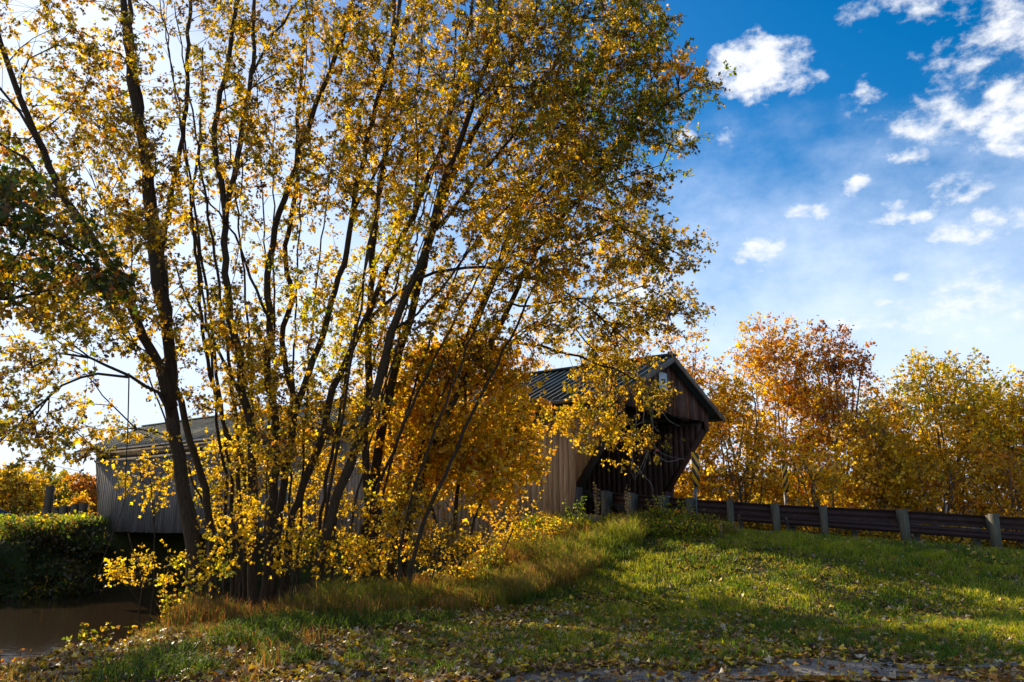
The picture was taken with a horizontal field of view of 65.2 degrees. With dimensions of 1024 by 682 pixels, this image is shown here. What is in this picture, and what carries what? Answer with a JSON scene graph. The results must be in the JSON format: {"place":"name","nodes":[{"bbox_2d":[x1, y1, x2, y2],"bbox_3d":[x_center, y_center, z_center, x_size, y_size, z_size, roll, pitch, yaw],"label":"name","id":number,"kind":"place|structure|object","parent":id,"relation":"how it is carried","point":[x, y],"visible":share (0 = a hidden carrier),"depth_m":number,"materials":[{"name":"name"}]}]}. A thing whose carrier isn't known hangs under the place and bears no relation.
{"place":"outdoors","nodes":[
{"label":"outdoors","id":0,"kind":"place"},
{"bbox_2d":[0,565,463,664],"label":"river water","id":1,"kind":"structure","parent":0,"point":[35,627],"depth_m":28.79,"materials":[{"name":"black liquid"}]},
{"bbox_2d":[0,513,1023,681],"bbox_3d":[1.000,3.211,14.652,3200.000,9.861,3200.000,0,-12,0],"label":"ground","id":2,"kind":"structure","parent":0,"point":[175,542],"depth_m":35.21,"materials":[{"name":"green plant"}]},
{"bbox_2d":[0,648,30,663],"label":"weed plant","id":3,"kind":"object","parent":2,"relation":"on","point":[18,658],"visible":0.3,"depth_m":9.11,"materials":[{"name":"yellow plant"}]},
{"bbox_2d":[0,511,47,528],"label":"bank bush","id":4,"kind":"object","parent":2,"relation":"on","point":[7,517],"visible":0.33,"depth_m":40.41,"materials":[{"name":"green plant"}]},
{"bbox_2d":[5,537,43,564],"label":"bank bush","id":5,"kind":"object","parent":2,"relation":"on","point":[37,547],"visible":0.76,"depth_m":35.73,"materials":[{"name":"green plant"}]},
{"bbox_2d":[0,461,69,516],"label":"autumn tree","id":6,"kind":"object","parent":2,"relation":"on","point":[22,490],"visible":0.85,"depth_m":59.93,"materials":[{"name":"yellow plant"}]},
{"bbox_2d":[0,506,83,547],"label":"bank bush","id":7,"kind":"object","parent":2,"relation":"on","point":[10,526],"visible":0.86,"depth_m":36.74,"materials":[{"name":"green plant"}]},
{"bbox_2d":[24,510,59,524],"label":"bank bush","id":8,"kind":"object","parent":2,"relation":"on","point":[47,513],"visible":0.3,"depth_m":39.52,"materials":[{"name":"green plant"}]},
{"bbox_2d":[7,465,78,513],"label":"autumn tree","id":9,"kind":"object","parent":2,"relation":"on","point":[64,493],"visible":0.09,"depth_m":73.91,"materials":[{"name":"orange plant"}]},
{"bbox_2d":[1,508,88,527],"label":"undergrowth","id":10,"kind":"object","parent":2,"relation":"on","point":[36,515],"visible":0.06,"depth_m":39.91,"materials":[{"name":"green plant"}]},
{"bbox_2d":[43,486,54,509],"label":"wooden post","id":11,"kind":"object","parent":2,"relation":"on","point":[49,497],"visible":0.57,"depth_m":46.03,"materials":[{"name":"grey wood"}]},
{"bbox_2d":[0,513,108,541],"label":"grass","id":12,"kind":"structure","parent":2,"relation":"on","point":[84,518],"depth_m":39.45,"materials":[{"name":"green plant"}]},
{"bbox_2d":[18,557,94,598],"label":"bank bush","id":13,"kind":"object","parent":2,"relation":"on","point":[57,577],"visible":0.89,"depth_m":35.57,"materials":[{"name":"green plant"}]},
{"bbox_2d":[25,503,88,516],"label":"guardrail","id":14,"kind":"object","parent":2,"relation":"on","point":[64,510],"visible":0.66,"depth_m":43.65,"materials":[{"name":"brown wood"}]},
{"bbox_2d":[0,131,148,352],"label":"overhanging tree","id":15,"kind":"object","parent":2,"relation":"on","point":[12,198],"visible":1,"depth_m":10.25,"materials":[{"name":"green plant"}]},
{"bbox_2d":[62,471,97,517],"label":"autumn tree","id":16,"kind":"object","parent":2,"relation":"on","point":[79,486],"visible":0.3,"depth_m":82.98,"materials":[{"name":"orange plant"}]},
{"bbox_2d":[68,490,95,514],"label":"autumn bush","id":17,"kind":"object","parent":2,"relation":"on","point":[81,499],"visible":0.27,"depth_m":46.90,"materials":[{"name":"yellow plant"}]},
{"bbox_2d":[56,527,116,563],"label":"bank bush","id":18,"kind":"object","parent":2,"relation":"on","point":[93,547],"visible":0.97,"depth_m":37.73,"materials":[{"name":"green plant"}]},
{"bbox_2d":[62,622,119,647],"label":"weed plant","id":19,"kind":"object","parent":2,"relation":"on","point":[81,637],"visible":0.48,"depth_m":10.22,"materials":[{"name":"yellow plant"}]},
{"bbox_2d":[0,0,228,608],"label":"maple tree","id":20,"kind":"object","parent":2,"relation":"on","point":[152,235],"visible":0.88,"depth_m":15.08,"materials":[{"name":"yellow plant"}]},
{"bbox_2d":[64,341,96,448],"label":"grape vine","id":21,"kind":"object","parent":20,"relation":"hanging from","point":[89,402],"visible":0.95,"depth_m":12.97,"materials":[{"name":"yellow plant"}]},
{"bbox_2d":[18,72,149,122],"bbox_3d":[-7.542,-4.296,13.962,2.751,1.127,0.546,-2,-13,11],"label":"grape vine","id":22,"kind":"object","parent":20,"relation":"hanging from","point":[60,88],"visible":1,"depth_m":13.94,"materials":[{"name":"yellow plant"}]},
{"bbox_2d":[62,80,122,182],"bbox_3d":[-7.340,-3.643,13.895,1.763,2.278,0.403,-4,-13,17],"label":"grape vine","id":23,"kind":"object","parent":20,"relation":"hanging from","point":[113,172],"visible":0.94,"depth_m":13.93,"materials":[{"name":"yellow plant"}]},
{"bbox_2d":[93,373,129,591],"bbox_3d":[-6.617,2.375,13.440,0.228,3.578,0.964,9,-15,-36],"label":"grape vine","id":24,"kind":"object","parent":20,"relation":"hanging from","point":[125,469],"visible":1,"depth_m":13.36,"materials":[{"name":"brown plant"}]},
{"bbox_2d":[0,512,240,598],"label":"undergrowth","id":25,"kind":"object","parent":2,"relation":"on","point":[50,550],"visible":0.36,"depth_m":36.80,"materials":[{"name":"green plant"}]},
{"bbox_2d":[18,0,259,606],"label":"maple tree","id":26,"kind":"object","parent":2,"relation":"on","point":[205,487],"visible":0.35,"depth_m":17.59,"materials":[{"name":"yellow plant"}]},
{"bbox_2d":[125,622,154,634],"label":"weed plant","id":27,"kind":"object","parent":2,"relation":"on","point":[133,626],"visible":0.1,"depth_m":12.48,"materials":[{"name":"yellow plant"}]},
{"bbox_2d":[94,533,190,629],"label":"maple sapling","id":28,"kind":"object","parent":2,"relation":"on","point":[117,571],"visible":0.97,"depth_m":14.03,"materials":[{"name":"yellow plant"}]},
{"bbox_2d":[101,443,195,630],"bbox_3d":[-6.987,5.078,14.727,1.850,6.452,1.269,-6,-14,26],"label":"maple sapling","id":29,"kind":"object","parent":2,"relation":"on","point":[149,493],"visible":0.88,"depth_m":15.33,"materials":[{"name":"yellow plant"}]},
{"bbox_2d":[153,579,198,623],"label":"weed plant","id":30,"kind":"object","parent":2,"relation":"on","point":[166,597],"visible":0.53,"depth_m":12.79,"materials":[{"name":"yellow plant"}]},
{"bbox_2d":[177,541,245,601],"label":"maple sapling","id":31,"kind":"object","parent":2,"relation":"on","point":[208,573],"visible":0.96,"depth_m":13.57,"materials":[{"name":"yellow plant"}]},
{"bbox_2d":[165,25,261,602],"bbox_3d":[-6.689,0.201,17.654,3.346,16.945,1.282,-6,-14,25],"label":"maple tree","id":32,"kind":"object","parent":2,"relation":"on","point":[223,422],"visible":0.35,"depth_m":17.42,"materials":[{"name":"plant"}]},
{"bbox_2d":[187,427,267,533],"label":"maple sapling","id":33,"kind":"object","parent":2,"relation":"on","point":[221,484],"visible":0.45,"depth_m":17.11,"materials":[{"name":"yellow plant"}]},
{"bbox_2d":[195,482,271,604],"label":"maple sapling","id":34,"kind":"object","parent":2,"relation":"on","point":[248,538],"visible":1,"depth_m":13.87,"materials":[{"name":"yellow plant"}]},
{"bbox_2d":[131,0,343,606],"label":"maple tree","id":35,"kind":"object","parent":2,"relation":"on","point":[229,336],"visible":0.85,"depth_m":16.44,"materials":[{"name":"yellow plant"}]},
{"bbox_2d":[225,414,314,607],"bbox_3d":[-4.481,3.143,14.282,1.393,3.779,1.708,10,-16,-37],"label":"maple sapling","id":36,"kind":"object","parent":2,"relation":"on","point":[255,450],"visible":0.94,"depth_m":14.36,"materials":[{"name":"yellow plant"}]},
{"bbox_2d":[191,0,382,607],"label":"maple tree","id":37,"kind":"object","parent":2,"relation":"on","point":[268,266],"visible":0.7,"depth_m":16.76,"materials":[{"name":"yellow plant"}]},
{"bbox_2d":[257,512,328,606],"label":"maple sapling","id":38,"kind":"object","parent":2,"relation":"on","point":[307,543],"visible":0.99,"depth_m":13.74,"materials":[{"name":"yellow plant"}]},
{"bbox_2d":[230,0,365,467],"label":"maple tree","id":39,"kind":"object","parent":2,"relation":"on","point":[282,326],"visible":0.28,"depth_m":18.63,"materials":[{"name":"yellow plant"}]},
{"bbox_2d":[259,437,351,590],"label":"maple sapling","id":40,"kind":"object","parent":2,"relation":"on","point":[311,488],"visible":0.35,"depth_m":17.48,"materials":[{"name":"yellow plant"}]},
{"bbox_2d":[0,508,669,681],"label":"dry grass","id":41,"kind":"structure","parent":2,"relation":"on","point":[215,611],"depth_m":12.48,"materials":[{"name":"plant"}]},
{"bbox_2d":[308,523,397,587],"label":"maple sapling","id":42,"kind":"object","parent":2,"relation":"on","point":[356,545],"visible":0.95,"depth_m":14.80,"materials":[{"name":"yellow plant"}]},
{"bbox_2d":[44,528,666,681],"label":"lank grass","id":43,"kind":"structure","parent":2,"relation":"on","point":[270,625],"depth_m":10.09,"materials":[{"name":"plant"}]},
{"bbox_2d":[259,0,452,605],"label":"maple tree","id":44,"kind":"object","parent":2,"relation":"on","point":[348,101],"visible":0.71,"depth_m":16.91,"materials":[{"name":"yellow plant"}]},
{"bbox_2d":[339,314,404,579],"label":"autumn tree","id":45,"kind":"object","parent":2,"relation":"on","point":[381,563],"visible":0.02,"depth_m":44.32,"materials":[{"name":"yellow plant"}]},
{"bbox_2d":[334,462,447,587],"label":"maple sapling","id":46,"kind":"object","parent":2,"relation":"on","point":[387,515],"visible":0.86,"depth_m":15.74,"materials":[{"name":"yellow plant"}]},
{"bbox_2d":[393,504,488,581],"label":"maple sapling","id":47,"kind":"object","parent":2,"relation":"on","point":[430,559],"visible":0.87,"depth_m":16.70,"materials":[{"name":"plant"}]},
{"bbox_2d":[355,318,558,575],"bbox_3d":[-1.261,2.410,18.057,4.731,5.912,3.632,0,-12,0],"label":"golden maple","id":48,"kind":"object","parent":2,"relation":"on","point":[482,449],"visible":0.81,"depth_m":17.57,"materials":[{"name":"orange plant"}]},
{"bbox_2d":[242,0,673,602],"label":"maple tree","id":49,"kind":"object","parent":2,"relation":"on","point":[600,334],"visible":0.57,"depth_m":17.81,"materials":[{"name":"yellow plant"}]},
{"bbox_2d":[267,512,649,613],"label":"rough grass","id":50,"kind":"structure","parent":2,"relation":"on","point":[570,567],"depth_m":15.81,"materials":[{"name":"plant"}]},
{"bbox_2d":[328,0,588,586],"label":"maple tree","id":51,"kind":"object","parent":2,"relation":"on","point":[368,374],"visible":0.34,"depth_m":17.79,"materials":[{"name":"yellow plant"}]},
{"bbox_2d":[448,562,482,582],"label":"weed plant","id":52,"kind":"object","parent":2,"relation":"on","point":[463,571],"visible":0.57,"depth_m":16.58,"materials":[{"name":"yellow plant"}]},
{"bbox_2d":[424,367,513,572],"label":"autumn tree","id":53,"kind":"object","parent":2,"relation":"on","point":[440,563],"visible":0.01,"depth_m":45.23,"materials":[{"name":"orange plant"}]},
{"bbox_2d":[287,0,651,596],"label":"maple tree","id":54,"kind":"object","parent":2,"relation":"on","point":[500,76],"visible":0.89,"depth_m":16.53,"materials":[{"name":"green plant"}]},
{"bbox_2d":[370,0,588,585],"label":"maple tree","id":55,"kind":"object","parent":2,"relation":"on","point":[390,390],"visible":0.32,"depth_m":17.94,"materials":[{"name":"yellow plant"}]},
{"bbox_2d":[472,548,504,570],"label":"weed plant","id":56,"kind":"object","parent":2,"relation":"on","point":[490,558],"visible":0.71,"depth_m":17.38,"materials":[{"name":"yellow plant"}]},
{"bbox_2d":[464,489,551,555],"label":"maple sapling","id":57,"kind":"object","parent":2,"relation":"on","point":[504,526],"visible":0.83,"depth_m":18.43,"materials":[{"name":"yellow plant"}]},
{"bbox_2d":[0,528,1023,681],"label":"fallen leaves","id":58,"kind":"object","parent":2,"relation":"on","point":[372,673],"visible":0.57,"depth_m":9.31,"materials":[{"name":"yellow plant"}]},
{"bbox_2d":[412,510,621,583],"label":"undergrowth","id":59,"kind":"object","parent":2,"relation":"on","point":[521,534],"visible":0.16,"depth_m":19.21,"materials":[{"name":"yellow plant"}]},
{"bbox_2d":[53,466,1015,530],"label":"woods","id":60,"kind":"object","parent":2,"relation":"on","point":[63,472],"depth_m":93.89,"materials":[{"name":"orange plant"}]},
{"bbox_2d":[526,529,543,545],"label":"weed plant","id":61,"kind":"object","parent":2,"relation":"on","point":[536,535],"visible":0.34,"depth_m":18.48,"materials":[{"name":"yellow plant"}]},
{"bbox_2d":[386,0,715,583],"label":"maple tree","id":62,"kind":"object","parent":2,"relation":"on","point":[612,420],"visible":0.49,"depth_m":19.41,"materials":[{"name":"yellow plant"}]},
{"bbox_2d":[607,391,687,497],"bbox_3d":[3.640,2.811,21.607,2.263,2.825,0.992,0,-12,0],"label":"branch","id":63,"kind":"object","parent":62,"relation":"hanging from","point":[656,449],"visible":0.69,"depth_m":21.50,"materials":[{"name":"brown plant"}]},
{"bbox_2d":[541,516,561,538],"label":"weed plant","id":64,"kind":"object","parent":2,"relation":"on","point":[551,528],"visible":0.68,"depth_m":19.05,"materials":[{"name":"yellow plant"}]},
{"bbox_2d":[528,349,582,371],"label":"autumn tree","id":65,"kind":"object","parent":2,"relation":"on","point":[543,360],"depth_m":47.61,"materials":[{"name":"yellow plant"}]},
{"bbox_2d":[395,14,741,587],"bbox_3d":[1.414,-0.789,17.023,7.491,13.572,4.670,2,-13,-10],"label":"maple tree","id":66,"kind":"object","parent":2,"relation":"on","point":[621,147],"visible":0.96,"depth_m":17.35,"materials":[{"name":"yellow plant"}]},
{"bbox_2d":[562,496,586,526],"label":"weed plant","id":67,"kind":"object","parent":2,"relation":"on","point":[574,507],"visible":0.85,"depth_m":20.12,"materials":[{"name":"green plant"}]},
{"bbox_2d":[592,482,599,521],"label":"weed plant","id":68,"kind":"object","parent":2,"relation":"on","point":[596,505],"visible":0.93,"depth_m":21.17,"materials":[{"name":"green plant"}]},
{"bbox_2d":[506,507,740,538],"bbox_3d":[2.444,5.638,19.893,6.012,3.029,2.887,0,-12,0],"label":"undergrowth","id":69,"kind":"object","parent":2,"relation":"on","point":[675,527],"visible":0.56,"depth_m":19.50,"materials":[{"name":"green plant"}]},
{"bbox_2d":[624,484,630,515],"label":"weed plant","id":70,"kind":"object","parent":2,"relation":"on","point":[626,506],"visible":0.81,"depth_m":20.95,"materials":[{"name":"green plant"}]},
{"bbox_2d":[645,492,670,521],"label":"weed plant","id":71,"kind":"object","parent":2,"relation":"on","point":[657,509],"visible":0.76,"depth_m":20.27,"materials":[{"name":"green plant"}]},
{"bbox_2d":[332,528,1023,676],"bbox_3d":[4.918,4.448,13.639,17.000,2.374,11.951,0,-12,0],"label":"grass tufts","id":72,"kind":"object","parent":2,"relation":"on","point":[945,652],"visible":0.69,"depth_m":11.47,"materials":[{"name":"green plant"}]},
{"bbox_2d":[671,498,704,521],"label":"weed plant","id":73,"kind":"object","parent":2,"relation":"on","point":[684,510],"visible":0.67,"depth_m":19.91,"materials":[{"name":"green plant"}]},
{"bbox_2d":[691,452,699,515],"bbox_3d":[4.871,4.506,21.103,0.300,3.120,0.088,9,-16,-37],"label":"hazard marker","id":74,"kind":"object","parent":2,"relation":"on","point":[695,469],"visible":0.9,"depth_m":21.27,"materials":[{"name":"metal"}]},
{"bbox_2d":[651,322,748,512],"bbox_3d":[6.922,4.775,30.976,4.146,11.553,4.025,0,-12,0],"label":"autumn tree","id":75,"kind":"object","parent":2,"relation":"on","point":[704,448],"visible":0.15,"depth_m":31.19,"materials":[{"name":"yellow plant"}]},
{"bbox_2d":[673,428,729,514],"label":"autumn bush","id":76,"kind":"object","parent":2,"relation":"on","point":[677,493],"visible":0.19,"depth_m":30.14,"materials":[{"name":"orange plant"}]},
{"bbox_2d":[716,520,722,534],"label":"weed plant","id":77,"kind":"object","parent":2,"relation":"on","point":[720,530],"visible":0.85,"depth_m":18.98,"materials":[{"name":"green plant"}]},
{"bbox_2d":[699,365,785,501],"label":"autumn tree","id":78,"kind":"object","parent":2,"relation":"on","point":[747,441],"visible":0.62,"depth_m":30.59,"materials":[{"name":"yellow plant"}]},
{"bbox_2d":[684,440,820,531],"bbox_3d":[8.578,5.670,29.406,4.681,3.934,3.514,0,-12,0],"label":"autumn bush","id":79,"kind":"object","parent":2,"relation":"on","point":[728,476],"visible":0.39,"depth_m":29.15,"materials":[{"name":"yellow plant"}]},
{"bbox_2d":[702,311,858,527],"bbox_3d":[11.336,3.661,34.067,6.333,9.835,5.685,-9,-15,34],"label":"autumn tree","id":80,"kind":"object","parent":2,"relation":"on","point":[781,385],"visible":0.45,"depth_m":33.63,"materials":[{"name":"orange plant"}]},
{"bbox_2d":[781,464,788,530],"bbox_3d":[9.038,5.638,26.332,0.300,3.120,0.088,9,-16,-37],"label":"hazard marker","id":81,"kind":"object","parent":2,"relation":"on","point":[785,479],"visible":0.82,"depth_m":26.48,"materials":[{"name":"metal"}]},
{"bbox_2d":[743,425,875,532],"bbox_3d":[10.757,5.226,29.022,4.698,4.255,4.158,0,-12,0],"label":"autumn bush","id":82,"kind":"object","parent":2,"relation":"on","point":[826,481],"visible":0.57,"depth_m":28.78,"materials":[{"name":"orange plant"}]},
{"bbox_2d":[601,491,1023,548],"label":"guardrail","id":83,"kind":"object","parent":2,"relation":"on","point":[993,524],"visible":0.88,"depth_m":20.42,"materials":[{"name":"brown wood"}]},
{"bbox_2d":[779,315,909,508],"bbox_3d":[13.738,3.647,33.071,5.615,9.417,4.443,0,-12,0],"label":"autumn tree","id":84,"kind":"object","parent":2,"relation":"on","point":[840,366],"visible":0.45,"depth_m":32.95,"materials":[{"name":"orange plant"}]},
{"bbox_2d":[698,512,1023,546],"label":"guardrail","id":85,"kind":"object","parent":2,"relation":"on","point":[977,535],"visible":0.64,"depth_m":25.84,"materials":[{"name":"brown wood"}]},
{"bbox_2d":[820,393,924,537],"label":"autumn tree","id":86,"kind":"object","parent":2,"relation":"on","point":[878,447],"visible":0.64,"depth_m":29.83,"materials":[{"name":"yellow plant"}]},
{"bbox_2d":[725,521,1023,549],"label":"undergrowth","id":87,"kind":"object","parent":2,"relation":"on","point":[893,536],"visible":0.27,"depth_m":26.98,"materials":[{"name":"green plant"}]},
{"bbox_2d":[820,454,935,537],"bbox_3d":[13.359,5.993,29.848,3.920,3.679,3.671,0,-12,0],"label":"autumn bush","id":88,"kind":"object","parent":2,"relation":"on","point":[862,487],"visible":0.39,"depth_m":29.31,"materials":[{"name":"orange plant"}]},
{"bbox_2d":[858,378,942,525],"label":"autumn tree","id":89,"kind":"object","parent":2,"relation":"on","point":[902,398],"visible":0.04,"depth_m":35.80,"materials":[{"name":"plant"}]},
{"bbox_2d":[871,452,1010,541],"bbox_3d":[15.689,5.978,29.654,4.632,3.690,4.311,4,-13,-18],"label":"autumn bush","id":90,"kind":"object","parent":2,"relation":"on","point":[940,478],"visible":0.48,"depth_m":29.16,"materials":[{"name":"orange plant"}]},
{"bbox_2d":[868,346,1023,513],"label":"autumn tree","id":91,"kind":"object","parent":2,"relation":"on","point":[971,421],"visible":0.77,"depth_m":31.29,"materials":[{"name":"yellow plant"}]},
{"bbox_2d":[942,441,1023,549],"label":"autumn bush","id":92,"kind":"object","parent":2,"relation":"on","point":[998,468],"visible":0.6,"depth_m":28.77,"materials":[{"name":"orange plant"}]},
{"bbox_2d":[955,367,1023,514],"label":"autumn tree","id":93,"kind":"object","parent":2,"relation":"on","point":[1006,397],"visible":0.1,"depth_m":32.86,"materials":[{"name":"yellow plant"}]},
{"bbox_2d":[985,364,1023,516],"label":"autumn tree","id":94,"kind":"object","parent":2,"relation":"on","point":[1019,396],"visible":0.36,"depth_m":31.32,"materials":[{"name":"yellow plant"}]},
{"bbox_2d":[0,0,1023,503],"label":"sky","id":95,"kind":"structure","parent":0,"point":[862,166],"materials":[{"name":"blue"}]},
{"bbox_2d":[492,656,1023,681],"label":"dirt path","id":96,"kind":"structure","parent":0,"point":[810,667],"depth_m":8.32,"materials":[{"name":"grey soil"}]},
{"bbox_2d":[735,675,927,680],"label":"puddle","id":97,"kind":"object","parent":96,"relation":"on","point":[782,677],"visible":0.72,"depth_m":7.99,"materials":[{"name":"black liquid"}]},
{"bbox_2d":[891,666,1023,681],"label":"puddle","id":98,"kind":"object","parent":96,"relation":"on","point":[984,677],"visible":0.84,"depth_m":8.24,"materials":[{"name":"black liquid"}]},
{"bbox_2d":[676,481,968,512],"bbox_3d":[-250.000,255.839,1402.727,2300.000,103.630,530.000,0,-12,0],"label":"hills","id":99,"kind":"structure","parent":0,"point":[788,481],"depth_m":1405.23,"materials":[{"name":"plant"}]},
{"bbox_3d":[4.150,7.857,24.158,4.200,5.170,7.350,-10,-16,37],"label":"bridge abutment","id":100,"kind":"object","parent":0,"visible":0},
{"bbox_2d":[76,353,724,540],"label":"covered bridge","id":101,"kind":"structure","parent":100,"relation":"on","point":[573,475],"depth_m":27.91,"materials":[{"name":"wood"}]},
{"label":"road","id":102,"kind":"structure","parent":0,"visible":0},
{"bbox_2d":[0,509,18,517],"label":"parked car","id":103,"kind":"object","parent":102,"relation":"on","point":[3,511],"visible":0.08,"depth_m":54.51,"materials":[{"name":"blue paint"}]}
]}

